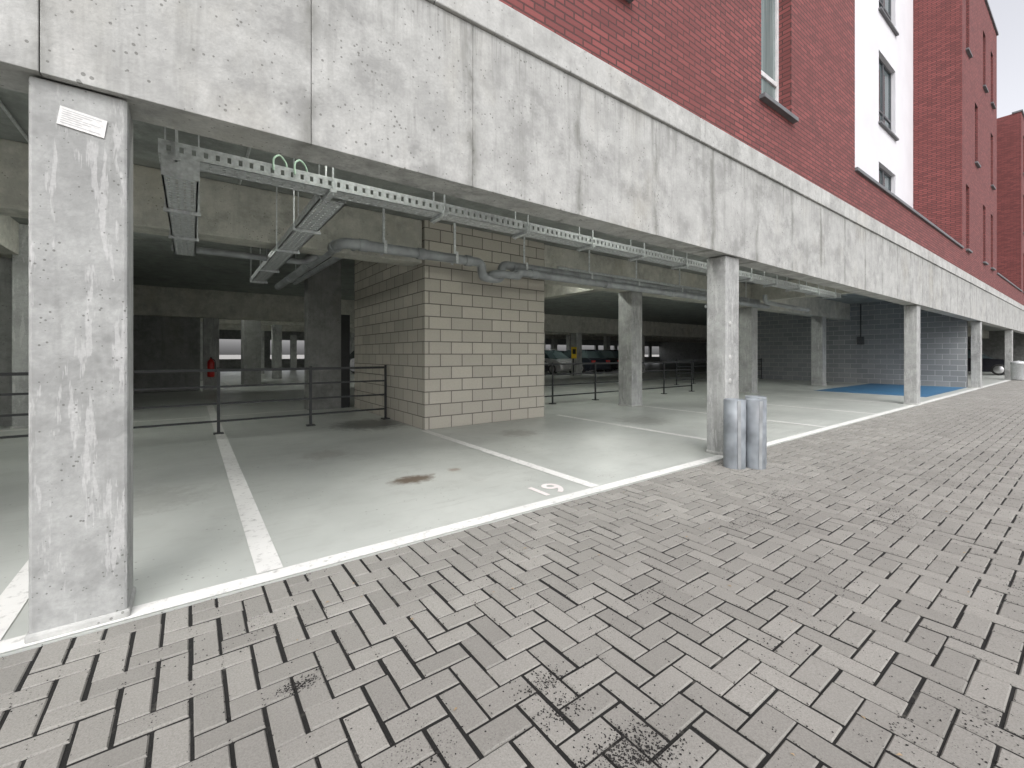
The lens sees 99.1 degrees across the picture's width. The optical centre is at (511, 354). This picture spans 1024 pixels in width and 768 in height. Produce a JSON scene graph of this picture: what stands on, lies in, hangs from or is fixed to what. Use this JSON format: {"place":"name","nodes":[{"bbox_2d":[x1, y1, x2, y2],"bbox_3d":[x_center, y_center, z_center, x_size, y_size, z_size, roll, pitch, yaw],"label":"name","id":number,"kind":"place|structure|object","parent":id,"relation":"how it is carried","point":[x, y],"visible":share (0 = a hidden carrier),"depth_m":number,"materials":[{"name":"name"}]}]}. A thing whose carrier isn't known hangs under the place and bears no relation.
{"place":"outdoors","nodes":[
{"label":"outdoors","id":0,"kind":"place"},
{"bbox_2d":[350,350,353,372],"bbox_3d":[-8.372,0.456,27.600,4.285,1.480,1.816,0,0,-36],"label":"parked car","id":1,"kind":"object","parent":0,"point":[352,360],"visible":0.1,"depth_m":25.79,"materials":[{"name":"paint"}]},
{"bbox_2d":[219,355,658,358],"bbox_3d":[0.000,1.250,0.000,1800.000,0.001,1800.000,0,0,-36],"label":"ground","id":2,"kind":"structure","parent":0,"point":[239,356],"depth_m":230.81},
{"bbox_2d":[219,330,658,368],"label":"wall","id":3,"kind":"structure","parent":2,"relation":"on","point":[229,363],"depth_m":37.34,"materials":[{"name":"concrete"}]},
{"bbox_2d":[0,87,1004,330],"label":"ceiling slab","id":4,"kind":"structure","parent":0,"point":[157,261],"depth_m":9.16,"materials":[{"name":"grey concrete"}]},
{"bbox_2d":[0,100,250,184],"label":"ceiling conduit","id":5,"kind":"object","parent":4,"relation":"attached to","point":[12,119],"visible":0.16,"depth_m":4.00,"materials":[{"name":"grey metal"}]},
{"bbox_2d":[0,138,988,342],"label":"ceiling beam","id":6,"kind":"structure","parent":4,"relation":"attached to","point":[236,214],"depth_m":7.04,"materials":[{"name":"grey concrete"}]},
{"bbox_2d":[171,208,809,311],"bbox_3d":[1.874,-1.644,9.824,14.547,0.949,5.064,0,0,-19],"label":"drain pipe","id":7,"kind":"object","parent":6,"relation":"attached to","point":[517,271],"visible":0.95,"depth_m":7.39,"materials":[{"name":"grey plastic"}]},
{"bbox_2d":[158,127,840,298],"bbox_3d":[1.052,-1.651,8.804,12.520,0.934,5.616,0,0,-36],"label":"cable tray","id":8,"kind":"object","parent":6,"relation":"attached to","point":[187,167],"visible":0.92,"depth_m":4.10,"materials":[{"name":"metal"}]},
{"bbox_3d":[14.505,-7.400,20.591,70.640,9.840,10.224,0,0,-36],"label":"roof and rear wall","id":9,"kind":"object","parent":6,"relation":"on","visible":0},
{"bbox_2d":[913,0,948,234],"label":"brick return wall","id":10,"kind":"structure","parent":9,"relation":"on","point":[931,110],"depth_m":13.82,"materials":[{"name":"red brick"}]},
{"bbox_2d":[997,114,1012,282],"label":"brick return wall","id":11,"kind":"structure","parent":9,"relation":"on","point":[1005,196],"depth_m":22.90,"materials":[{"name":"red brick"}]},
{"bbox_2d":[0,362,1010,657],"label":"parking floor","id":12,"kind":"structure","parent":0,"point":[328,484],"depth_m":4.78,"materials":[{"name":"grey concrete"}]},
{"bbox_2d":[11,425,28,428],"bbox_3d":[-7.978,1.179,7.266,0.403,0.038,0.381,0,0,-36],"label":"mortar footing","id":13,"kind":"object","parent":12,"relation":"on","point":[14,427],"visible":0.27,"depth_m":7.05,"materials":[{"name":"concrete"}]},
{"bbox_2d":[12,224,28,425],"bbox_3d":[-7.979,-0.457,7.267,0.384,3.305,0.360,0,0,-36],"label":"concrete column","id":14,"kind":"object","parent":13,"relation":"on","point":[20,314],"visible":0.28,"depth_m":7.07,"materials":[{"name":"concrete"}]},
{"bbox_2d":[0,255,340,426],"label":"wall","id":15,"kind":"structure","parent":12,"relation":"on","point":[165,343],"depth_m":9.65,"materials":[{"name":"concrete"}]},
{"bbox_2d":[0,365,389,438],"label":"steel railing","id":16,"kind":"object","parent":12,"relation":"on","point":[218,370],"visible":0.78,"depth_m":6.73,"materials":[{"name":"black metal"}]},
{"bbox_2d":[200,322,202,380],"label":"shaft","id":17,"kind":"object","parent":12,"relation":"on","point":[201,349],"visible":0.29,"depth_m":19.57,"materials":[{"name":"concrete"}]},
{"bbox_2d":[261,330,263,373],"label":"shaft","id":18,"kind":"object","parent":12,"relation":"on","point":[262,350],"visible":0.38,"depth_m":26.57,"materials":[{"name":"concrete"}]},
{"bbox_2d":[272,325,281,378],"bbox_3d":[-11.582,-0.121,21.510,0.400,2.633,0.384,0,0,-36],"label":"shaft","id":19,"kind":"object","parent":12,"relation":"on","point":[276,346],"visible":0.94,"depth_m":21.35,"materials":[{"name":"concrete"}]},
{"bbox_2d":[290,335,296,367],"bbox_3d":[-16.429,-0.121,32.839,0.400,2.633,0.384,0,0,-36],"label":"shaft","id":20,"kind":"object","parent":12,"relation":"on","point":[293,351],"visible":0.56,"depth_m":32.71,"materials":[{"name":"concrete"}]},
{"bbox_2d":[341,315,349,407],"bbox_3d":[-3.795,0.158,9.869,0.192,2.076,0.240,0,0,-36],"label":"door frame","id":21,"kind":"object","parent":12,"relation":"on","point":[345,351],"visible":0.79,"depth_m":9.77,"materials":[{"name":"paint"}]},
{"bbox_2d":[350,333,353,371],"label":"shaft","id":22,"kind":"object","parent":12,"relation":"on","point":[351,342],"visible":0.38,"depth_m":29.76,"materials":[{"name":"concrete"}]},
{"bbox_2d":[354,220,543,429],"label":"block wall","id":23,"kind":"structure","parent":12,"relation":"on","point":[450,345],"depth_m":7.61,"materials":[{"name":"concrete"}]},
{"bbox_2d":[0,371,989,639],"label":"parking bay line","id":24,"kind":"object","parent":12,"relation":"on","point":[14,595],"visible":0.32,"depth_m":3.37,"materials":[{"name":"white paint"}]},
{"bbox_2d":[0,379,1010,652],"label":"parking edge line","id":25,"kind":"object","parent":12,"relation":"on","point":[186,597],"visible":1,"depth_m":2.65,"materials":[{"name":"white paint"}]},
{"bbox_2d":[24,586,135,643],"bbox_3d":[-1.946,1.179,1.994,0.331,0.038,0.261,0,0,-36],"label":"mortar footing","id":26,"kind":"object","parent":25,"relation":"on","point":[60,630],"visible":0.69,"depth_m":1.89,"materials":[{"name":"concrete"}]},
{"bbox_2d":[29,76,132,633],"bbox_3d":[-1.947,0.019,1.995,0.312,2.353,0.240,0,0,-36],"label":"shaft","id":27,"kind":"object","parent":26,"relation":"on","point":[80,375],"visible":0.94,"depth_m":1.90,"materials":[{"name":"concrete"}]},
{"bbox_2d":[57,105,107,137],"bbox_3d":[-1.867,-1.008,1.899,0.150,0.080,0.004,10,-6,-36],"label":"paper notice","id":28,"kind":"object","parent":27,"relation":"attached to","point":[79,121],"visible":1,"depth_m":1.90,"materials":[{"name":"white paper"}]},
{"bbox_2d":[544,334,545,348],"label":"shaft","id":29,"kind":"object","parent":12,"relation":"on","point":[544,341],"visible":0.09,"depth_m":31.53,"materials":[{"name":"concrete"}]},
{"bbox_2d":[528,484,562,495],"bbox_3d":[0.328,1.192,3.866,0.285,0.001,0.266,0,0,-36],"label":"bay number","id":30,"kind":"object","parent":12,"relation":"on","point":[560,488],"visible":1,"depth_m":3.87,"materials":[{"name":"paint"}]},
{"bbox_2d":[544,361,548,371],"bbox_3d":[0.104,0.456,25.398,1.816,1.480,4.285,0,0,-36],"label":"parked car","id":31,"kind":"object","parent":12,"relation":"on","point":[546,368],"visible":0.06,"depth_m":24.13,"materials":[{"name":"paint"}]},
{"bbox_2d":[552,339,556,349],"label":"shaft","id":32,"kind":"object","parent":12,"relation":"on","point":[554,344],"visible":0.24,"depth_m":40.70,"materials":[{"name":"concrete"}]},
{"bbox_2d":[544,349,582,373],"bbox_3d":[2.232,0.456,26.961,1.816,1.480,4.285,0,0,-36],"label":"parked car","id":33,"kind":"object","parent":12,"relation":"on","point":[554,356],"visible":0.29,"depth_m":25.67,"materials":[{"name":"paint"}]},
{"bbox_2d":[566,335,570,350],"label":"shaft","id":34,"kind":"object","parent":12,"relation":"on","point":[568,342],"visible":0.32,"depth_m":33.09,"materials":[{"name":"concrete"}]},
{"bbox_2d":[571,347,576,375],"bbox_3d":[3.435,0.398,24.303,0.392,1.596,0.078,0,0,-36],"label":"information sign","id":35,"kind":"object","parent":12,"relation":"on","point":[573,352],"visible":1,"depth_m":24.29,"materials":[{"name":"yellow metal"}]},
{"bbox_2d":[563,350,609,372],"bbox_3d":[4.175,0.456,28.370,1.816,1.480,4.285,0,0,-36],"label":"parked car","id":36,"kind":"object","parent":12,"relation":"on","point":[592,356],"visible":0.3,"depth_m":26.79,"materials":[{"name":"paint"}]},
{"bbox_2d":[593,350,618,371],"bbox_3d":[6.109,0.456,29.791,1.816,1.480,4.285,0,0,-36],"label":"parked car","id":37,"kind":"object","parent":12,"relation":"on","point":[612,355],"visible":0.15,"depth_m":28.15,"materials":[{"name":"paint"}]},
{"bbox_2d":[604,336,609,349],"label":"shaft","id":38,"kind":"object","parent":12,"relation":"on","point":[606,342],"visible":0.45,"depth_m":35.55,"materials":[{"name":"concrete"}]},
{"bbox_2d":[544,360,693,403],"bbox_3d":[2.775,0.698,11.831,7.568,0.996,0.136,0,0,-36],"label":"steel railing","id":39,"kind":"object","parent":12,"relation":"on","point":[595,382],"visible":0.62,"depth_m":11.50,"materials":[{"name":"metal"}]},
{"bbox_2d":[618,404,642,406],"bbox_3d":[2.765,1.179,10.209,0.403,0.038,0.405,0,0,-36],"label":"mortar footing","id":40,"kind":"object","parent":12,"relation":"on","point":[631,405],"visible":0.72,"depth_m":10.08,"materials":[{"name":"concrete"}]},
{"bbox_2d":[619,291,641,404],"bbox_3d":[2.764,-0.121,10.210,0.384,2.633,0.384,0,0,-36],"label":"concrete column","id":41,"kind":"object","parent":40,"relation":"on","point":[630,347],"visible":0.95,"depth_m":10.06,"materials":[{"name":"concrete"}]},
{"bbox_2d":[706,450,722,454],"bbox_3d":[2.561,1.179,5.305,0.331,0.038,0.261,0,0,-36],"label":"mortar footing","id":42,"kind":"object","parent":12,"relation":"on","point":[714,452],"visible":0.24,"depth_m":5.22,"materials":[{"name":"concrete"}]},
{"bbox_2d":[707,256,738,452],"bbox_3d":[2.560,0.019,5.305,0.312,2.353,0.240,0,0,-36],"label":"concrete column","id":43,"kind":"object","parent":42,"relation":"on","point":[722,305],"visible":0.77,"depth_m":5.21,"materials":[{"name":"concrete"}]},
{"bbox_2d":[674,358,762,384],"bbox_3d":[9.231,0.698,19.055,7.168,0.996,0.136,0,0,-36],"label":"steel railing","id":44,"kind":"object","parent":12,"relation":"on","point":[693,366],"visible":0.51,"depth_m":17.64,"materials":[{"name":"metal"}]},
{"bbox_2d":[659,331,1023,362],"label":"perimeter wall","id":45,"kind":"structure","parent":12,"relation":"on","point":[993,345],"depth_m":41.28,"materials":[{"name":"concrete"}]},
{"bbox_2d":[0,65,1023,333],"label":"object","id":46,"kind":"object","parent":45,"relation":"attached to","point":[14,79],"visible":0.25,"depth_m":2.80,"materials":[{"name":"grey concrete"}]},
{"bbox_2d":[0,0,1023,331],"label":"fascia panel","id":47,"kind":"structure","parent":46,"relation":"attached to","point":[424,88],"depth_m":2.91,"materials":[{"name":"grey concrete"}]},
{"bbox_2d":[426,0,1023,310],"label":"fascia coping","id":48,"kind":"object","parent":47,"relation":"on","point":[506,23],"visible":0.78,"depth_m":4.14,"materials":[{"name":"grey concrete"}]},
{"bbox_2d":[499,0,854,206],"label":"brick wall","id":49,"kind":"structure","parent":46,"relation":"on","point":[701,59],"depth_m":5.28,"materials":[{"name":"red brick"}]},
{"bbox_2d":[761,0,778,101],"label":"window frame","id":50,"kind":"object","parent":49,"relation":"attached to","point":[770,80],"visible":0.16,"depth_m":6.19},
{"bbox_2d":[761,0,774,98],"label":"window glass","id":51,"kind":"object","parent":50,"relation":"in","point":[768,37],"visible":0.33,"depth_m":6.08,"materials":[{"name":"glass"}]},
{"bbox_2d":[759,92,798,123],"bbox_3d":[3.502,-3.251,5.854,1.008,0.054,0.232,0,0,-36],"label":"window sill","id":52,"kind":"structure","parent":49,"relation":"attached to","point":[775,105],"depth_m":5.73,"materials":[{"name":"grey concrete"}]},
{"bbox_2d":[855,171,1020,303],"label":"parapet wall","id":53,"kind":"structure","parent":46,"relation":"on","point":[872,200],"depth_m":9.63,"materials":[{"name":"red brick"}]},
{"bbox_2d":[855,167,1022,291],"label":"parapet coping","id":54,"kind":"object","parent":53,"relation":"on","point":[885,190],"visible":0.36,"depth_m":9.59,"materials":[{"name":"grey concrete"}]},
{"bbox_2d":[949,0,996,289],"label":"brick wall","id":55,"kind":"structure","parent":46,"relation":"on","point":[972,192],"depth_m":14.40,"materials":[{"name":"red brick"}]},
{"bbox_2d":[966,47,972,57],"bbox_3d":[14.360,-9.491,13.829,0.672,0.054,0.232,0,0,-36],"label":"window sill","id":56,"kind":"structure","parent":55,"relation":"attached to","point":[969,53],"depth_m":13.71,"materials":[{"name":"grey concrete"}]},
{"bbox_2d":[983,84,988,92],"bbox_3d":[16.907,-9.491,15.700,0.672,0.054,0.232,0,0,-36],"label":"window sill","id":57,"kind":"structure","parent":55,"relation":"attached to","point":[985,88],"depth_m":15.62,"materials":[{"name":"grey concrete"}]},
{"bbox_2d":[1013,112,1023,305],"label":"brick wall","id":58,"kind":"structure","parent":46,"relation":"on","point":[1018,200],"depth_m":22.59,"materials":[{"name":"red brick"}]},
{"bbox_2d":[985,0,1023,116],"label":"roof coping","id":59,"kind":"object","parent":58,"relation":"on","point":[993,22],"visible":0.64,"depth_m":16.77,"materials":[{"name":"grey metal"}]},
{"bbox_2d":[758,301,967,387],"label":"block wall","id":60,"kind":"structure","parent":12,"relation":"on","point":[784,348],"depth_m":17.93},
{"bbox_2d":[857,304,863,344],"bbox_3d":[14.458,-1.240,18.115,0.032,1.680,0.240,0,0,-36],"label":"electrical box","id":61,"kind":"object","parent":60,"relation":"attached to","point":[860,339],"visible":1,"depth_m":18.11,"materials":[{"name":"paint"}]},
{"bbox_2d":[814,383,965,396],"bbox_3d":[13.032,1.192,14.934,5.952,0.001,2.720,0,0,-36],"label":"blue bay marking","id":62,"kind":"object","parent":12,"relation":"on","point":[892,389],"visible":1,"depth_m":14.73,"materials":[{"name":"paint"}]},
{"bbox_2d":[968,349,1004,374],"bbox_3d":[27.362,0.456,26.263,1.816,1.480,4.285,0,0,-36],"label":"parked car","id":63,"kind":"object","parent":12,"relation":"on","point":[995,366],"visible":0.27,"depth_m":24.93,"materials":[{"name":"paint"}]},
{"bbox_3d":[9.582,1.179,10.462,0.331,0.038,0.261,0,0,-36],"label":"mortar footing","id":64,"kind":"object","parent":12,"relation":"on","visible":0},
{"bbox_2d":[904,305,919,402],"bbox_3d":[9.581,0.019,10.463,0.312,2.353,0.240,0,0,-36],"label":"concrete column","id":65,"kind":"object","parent":64,"relation":"on","point":[911,353],"visible":0.89,"depth_m":10.35,"materials":[{"name":"concrete"}]},
{"bbox_3d":[16.610,1.179,15.625,0.331,0.038,0.261,0,0,-36],"label":"mortar footing","id":66,"kind":"object","parent":12,"relation":"on","visible":0},
{"bbox_2d":[971,321,981,386],"bbox_3d":[16.609,0.019,15.625,0.312,2.353,0.240,0,0,-36],"label":"shaft","id":67,"kind":"object","parent":66,"relation":"on","point":[976,354],"visible":0.94,"depth_m":15.54,"materials":[{"name":"concrete"}]},
{"bbox_3d":[23.637,1.179,20.787,0.331,0.038,0.261,0,0,-36],"label":"mortar footing","id":68,"kind":"object","parent":12,"relation":"on","visible":0},
{"bbox_2d":[1005,330,1012,378],"bbox_3d":[23.637,0.019,20.788,0.312,2.353,0.240,0,0,-36],"label":"shaft","id":69,"kind":"object","parent":68,"relation":"on","point":[1008,346],"visible":0.77,"depth_m":20.69,"materials":[{"name":"concrete"}]},
{"bbox_3d":[7.342,1.179,13.572,0.403,0.038,0.405,0,0,-36],"label":"mortar footing","id":70,"kind":"object","parent":12,"relation":"on","visible":0},
{"bbox_2d":[739,307,757,391],"bbox_3d":[7.342,-0.121,13.572,0.384,2.633,0.384,0,0,-36],"label":"concrete column","id":71,"kind":"object","parent":70,"relation":"on","point":[748,349],"visible":0.87,"depth_m":13.45,"materials":[{"name":"concrete"}]},
{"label":"mortar footing","id":72,"kind":"object","parent":12,"relation":"on","visible":0},
{"bbox_2d":[811,316,825,384],"bbox_3d":[11.855,-0.121,16.888,0.384,2.633,0.384,0,0,-36],"label":"shaft","id":73,"kind":"object","parent":72,"relation":"on","point":[818,350],"visible":0.83,"depth_m":16.75,"materials":[{"name":"concrete"}]},
{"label":"mortar footing","id":74,"kind":"object","parent":12,"relation":"on","visible":0},
{"bbox_2d":[203,318,218,388],"bbox_3d":[-10.079,-0.001,14.633,0.440,2.393,0.400,0,0,-36],"label":"shaft","id":75,"kind":"object","parent":74,"relation":"on","point":[210,337],"visible":0.67,"depth_m":14.46,"materials":[{"name":"concrete"}]},
{"bbox_2d":[207,357,215,376],"bbox_3d":[-9.916,0.425,14.398,0.212,0.650,0.199,0,0,27],"label":"fire extinguisher","id":76,"kind":"object","parent":75,"relation":"attached to","point":[211,363],"visible":0.89,"depth_m":14.33,"materials":[{"name":"red metal"}]},
{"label":"mortar footing","id":77,"kind":"object","parent":12,"relation":"on","visible":0},
{"bbox_2d":[571,333,581,374],"bbox_3d":[3.654,-0.001,24.721,0.440,2.393,0.400,0,0,-36],"label":"shaft","id":78,"kind":"object","parent":77,"relation":"on","point":[576,339],"visible":0.76,"depth_m":24.58,"materials":[{"name":"concrete"}]},
{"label":"mortar footing","id":79,"kind":"object","parent":12,"relation":"on","visible":0},
{"bbox_2d":[642,335,644,370],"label":"shaft","id":80,"kind":"object","parent":79,"relation":"on","point":[643,352],"visible":0.27,"depth_m":27.97,"materials":[{"name":"concrete"}]},
{"bbox_2d":[0,380,1023,767],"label":"paved road","id":81,"kind":"structure","parent":0,"point":[636,664],"depth_m":1.82,"materials":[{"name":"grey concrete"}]},
{"bbox_2d":[3,406,1023,767],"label":"grit debris","id":82,"kind":"object","parent":81,"relation":"on","point":[619,746],"visible":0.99,"depth_m":1.58,"materials":[{"name":"black gravel"}]},
{"bbox_2d":[723,398,745,469],"bbox_3d":[2.368,0.839,4.648,0.223,0.720,0.216,0,0,-36],"label":"grey plastic tube","id":83,"kind":"object","parent":81,"relation":"on","point":[734,433],"visible":1,"depth_m":4.56,"materials":[{"name":"plastic"}]},
{"bbox_2d":[745,395,766,463],"bbox_3d":[2.689,0.831,4.819,0.215,0.737,0.215,0,0,-36],"label":"grey plastic tube","id":84,"kind":"object","parent":81,"relation":"on","point":[755,397],"visible":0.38,"depth_m":4.75,"materials":[{"name":"plastic"}]},
{"bbox_2d":[746,398,766,469],"bbox_3d":[2.583,0.839,4.633,0.200,0.720,0.207,0,0,-36],"label":"grey plastic tube","id":85,"kind":"object","parent":81,"relation":"on","point":[756,420],"visible":0.92,"depth_m":4.55,"materials":[{"name":"plastic"}]},
{"bbox_2d":[219,0,1023,354],"label":"sky","id":86,"kind":"structure","parent":0,"point":[1008,15],"materials":[{"name":"white"}]},
{"bbox_2d":[297,450,1010,755],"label":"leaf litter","id":87,"kind":"object","parent":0,"point":[729,585],"visible":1,"depth_m":2.11,"materials":[{"name":"brown plant"}]},
{"bbox_2d":[1010,361,1023,380],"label":"litter bin","id":88,"kind":"object","parent":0,"point":[1017,370],"visible":0.95,"depth_m":19.89,"materials":[{"name":"metal"}]},
{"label":"terrace floor","id":89,"kind":"structure","parent":0,"visible":0},
{"bbox_2d":[855,0,912,207],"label":"white wall","id":90,"kind":"structure","parent":89,"relation":"on","point":[877,145],"depth_m":12.46,"materials":[{"name":"white paint"}]},
{"bbox_2d":[879,58,890,129],"bbox_3d":[10.682,-7.400,12.620,1.600,2.000,0.067,0,0,-36],"label":"window frame","id":91,"kind":"object","parent":90,"relation":"attached to","point":[882,111],"visible":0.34,"depth_m":12.60,"materials":[{"name":"grey metal"}]},
{"bbox_2d":[879,62,889,128],"bbox_3d":[10.680,-7.400,12.622,1.488,1.888,0.012,0,0,-36],"label":"window glass","id":92,"kind":"object","parent":91,"relation":"in","point":[886,94],"visible":0.43,"depth_m":12.82,"materials":[{"name":"glass"}]},
{"bbox_2d":[879,167,890,190],"bbox_3d":[10.682,-4.300,12.620,1.600,2.040,0.067,0,0,-36],"label":"window frame","id":93,"kind":"object","parent":90,"relation":"attached to","point":[884,172],"visible":0.23,"depth_m":12.60,"materials":[{"name":"grey metal"}]},
{"bbox_2d":[879,170,889,190],"bbox_3d":[10.680,-4.300,12.622,1.488,1.928,0.012,0,0,-36],"label":"window glass","id":94,"kind":"object","parent":93,"relation":"in","point":[887,182],"visible":0.21,"depth_m":12.82,"materials":[{"name":"grey glass"}]},
{"bbox_2d":[879,0,890,19],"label":"window frame","id":95,"kind":"object","parent":90,"relation":"attached to","point":[883,7],"visible":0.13,"depth_m":12.78,"materials":[{"name":"grey metal"}]},
{"bbox_2d":[879,0,889,14],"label":"window glass","id":96,"kind":"object","parent":95,"relation":"in","point":[887,5],"visible":0.17,"depth_m":12.94,"materials":[{"name":"glass"}]},
{"bbox_2d":[878,6,898,35],"bbox_3d":[10.750,-9.491,12.527,1.712,0.054,0.168,0,0,-36],"label":"window sill","id":97,"kind":"structure","parent":90,"relation":"attached to","point":[888,20],"depth_m":12.43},
{"bbox_2d":[878,120,898,140],"bbox_3d":[10.750,-6.371,12.527,1.712,0.054,0.168,0,0,-36],"label":"window sill","id":98,"kind":"structure","parent":90,"relation":"attached to","point":[881,123],"depth_m":12.39,"materials":[{"name":"grey concrete"}]}
]}

